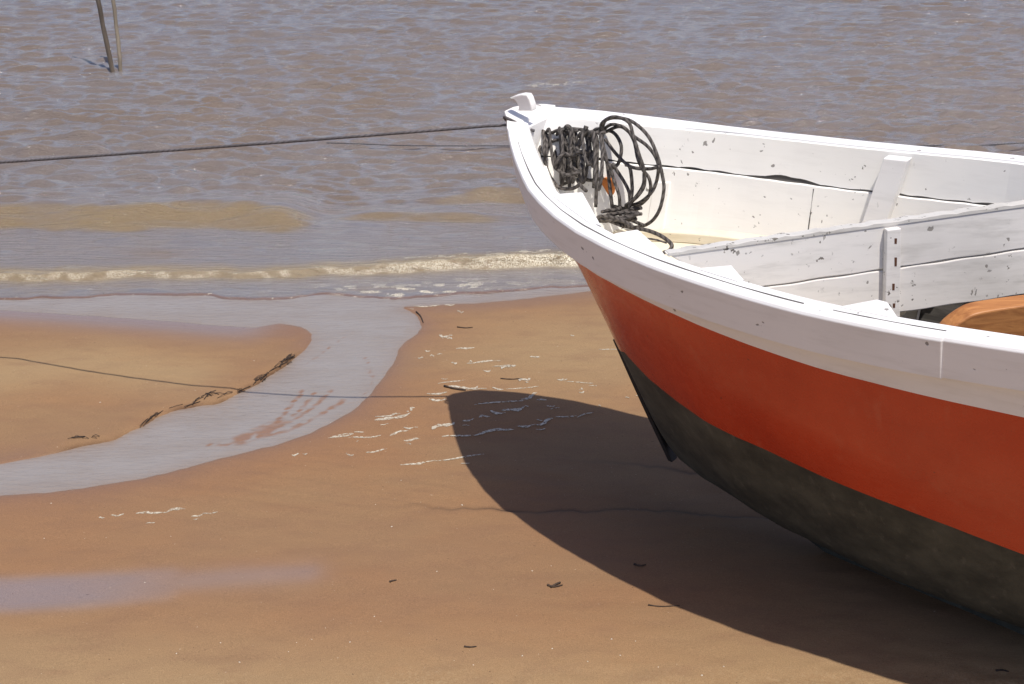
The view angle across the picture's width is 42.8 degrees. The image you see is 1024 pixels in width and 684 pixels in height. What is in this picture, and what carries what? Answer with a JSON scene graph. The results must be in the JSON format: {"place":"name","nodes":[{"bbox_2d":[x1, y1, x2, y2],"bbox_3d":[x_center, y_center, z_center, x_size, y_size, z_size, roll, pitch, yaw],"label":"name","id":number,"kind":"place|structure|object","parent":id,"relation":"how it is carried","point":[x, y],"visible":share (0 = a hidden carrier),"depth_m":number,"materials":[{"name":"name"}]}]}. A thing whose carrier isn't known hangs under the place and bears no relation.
{"place":"outdoors","nodes":[
{"label":"outdoors","id":0,"kind":"place"},
{"bbox_2d":[0,287,590,495],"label":"stream","id":1,"kind":"structure","parent":0,"point":[340,365],"depth_m":4.05,"materials":[{"name":"liquid"}]},
{"bbox_2d":[0,291,1023,683],"bbox_3d":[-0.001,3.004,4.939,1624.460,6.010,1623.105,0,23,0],"label":"sand","id":2,"kind":"structure","parent":0,"point":[270,561],"depth_m":3.18,"materials":[{"name":"brown sand"}]},
{"bbox_2d":[68,353,294,438],"bbox_3d":[-0.946,0.168,3.942,0.106,0.017,0.817,19,30,38],"label":"debris","id":3,"kind":"object","parent":2,"relation":"on","point":[286,358],"visible":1,"depth_m":3.97,"materials":[{"name":"brown plant"}]},
{"bbox_2d":[99,304,636,522],"bbox_3d":[-0.228,0.227,3.815,1.004,0.007,1.707,10,25,23],"label":"foam","id":4,"kind":"object","parent":2,"relation":"on","point":[453,423],"visible":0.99,"depth_m":3.83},
{"bbox_2d":[444,385,465,390],"bbox_3d":[-0.176,0.141,4.016,0.074,0.007,0.008,10,25,22],"label":"twig","id":5,"kind":"object","parent":2,"relation":"on","point":[446,386],"visible":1,"depth_m":4.02,"materials":[{"name":"brown wood"}]},
{"bbox_2d":[547,582,562,586],"bbox_3d":[0.099,0.562,3.020,0.036,0.005,0.015,-7,24,-15],"label":"twig","id":6,"kind":"object","parent":2,"relation":"on","point":[549,585],"visible":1,"depth_m":3.02,"materials":[{"name":"brown plant"}]},
{"bbox_2d":[648,604,679,606],"bbox_3d":[0.343,0.595,2.947,0.072,0.004,0.007,0,23,0],"label":"twig","id":7,"kind":"object","parent":2,"relation":"on","point":[662,606],"visible":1,"depth_m":2.95,"materials":[{"name":"brown plant"}]},
{"bbox_2d":[504,92,1023,634],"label":"wooden boat","id":8,"kind":"object","parent":2,"relation":"on","point":[796,356],"visible":0.98,"depth_m":2.72,"materials":[{"name":"orange paint"}]},
{"bbox_2d":[0,116,534,163],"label":"mooring rope","id":9,"kind":"object","parent":8,"relation":"attached to","point":[276,142],"visible":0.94,"depth_m":3.37,"materials":[{"name":"black fabric"}]},
{"bbox_2d":[538,115,673,253],"bbox_3d":[0.224,-0.413,3.171,0.150,0.283,0.531,-19,30,-38],"label":"rope coil","id":10,"kind":"object","parent":8,"relation":"in","point":[574,167],"visible":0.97,"depth_m":3.16,"materials":[{"name":"black fabric"}]},
{"bbox_2d":[602,177,614,194],"bbox_3d":[0.240,-0.388,3.253,0.037,0.048,0.018,20,30,39],"label":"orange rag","id":11,"kind":"object","parent":8,"relation":"in","point":[605,184],"visible":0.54,"depth_m":3.25,"materials":[{"name":"orange fabric"}]},
{"bbox_2d":[939,295,1023,335],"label":"basin","id":12,"kind":"object","parent":8,"relation":"in","point":[1004,315],"visible":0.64,"depth_m":2.41,"materials":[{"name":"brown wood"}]},
{"bbox_2d":[0,0,1023,299],"bbox_3d":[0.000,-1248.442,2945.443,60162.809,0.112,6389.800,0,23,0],"label":"sea","id":13,"kind":"structure","parent":0,"point":[426,214],"depth_m":7.50,"materials":[{"name":"liquid"}]},
{"bbox_2d":[96,0,114,72],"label":"pole","id":14,"kind":"object","parent":13,"relation":"in","point":[105,37],"visible":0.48,"depth_m":8.42,"materials":[{"name":"brown wood"}]},
{"bbox_2d":[111,0,121,71],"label":"pole","id":15,"kind":"object","parent":13,"relation":"in","point":[118,44],"visible":0.52,"depth_m":8.42,"materials":[{"name":"grey wood"}]},
{"bbox_2d":[326,142,1023,145],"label":"mooring line","id":16,"kind":"object","parent":13,"relation":"on","point":[509,145],"visible":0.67,"depth_m":6.69,"materials":[{"name":"grey fabric"}]}
]}

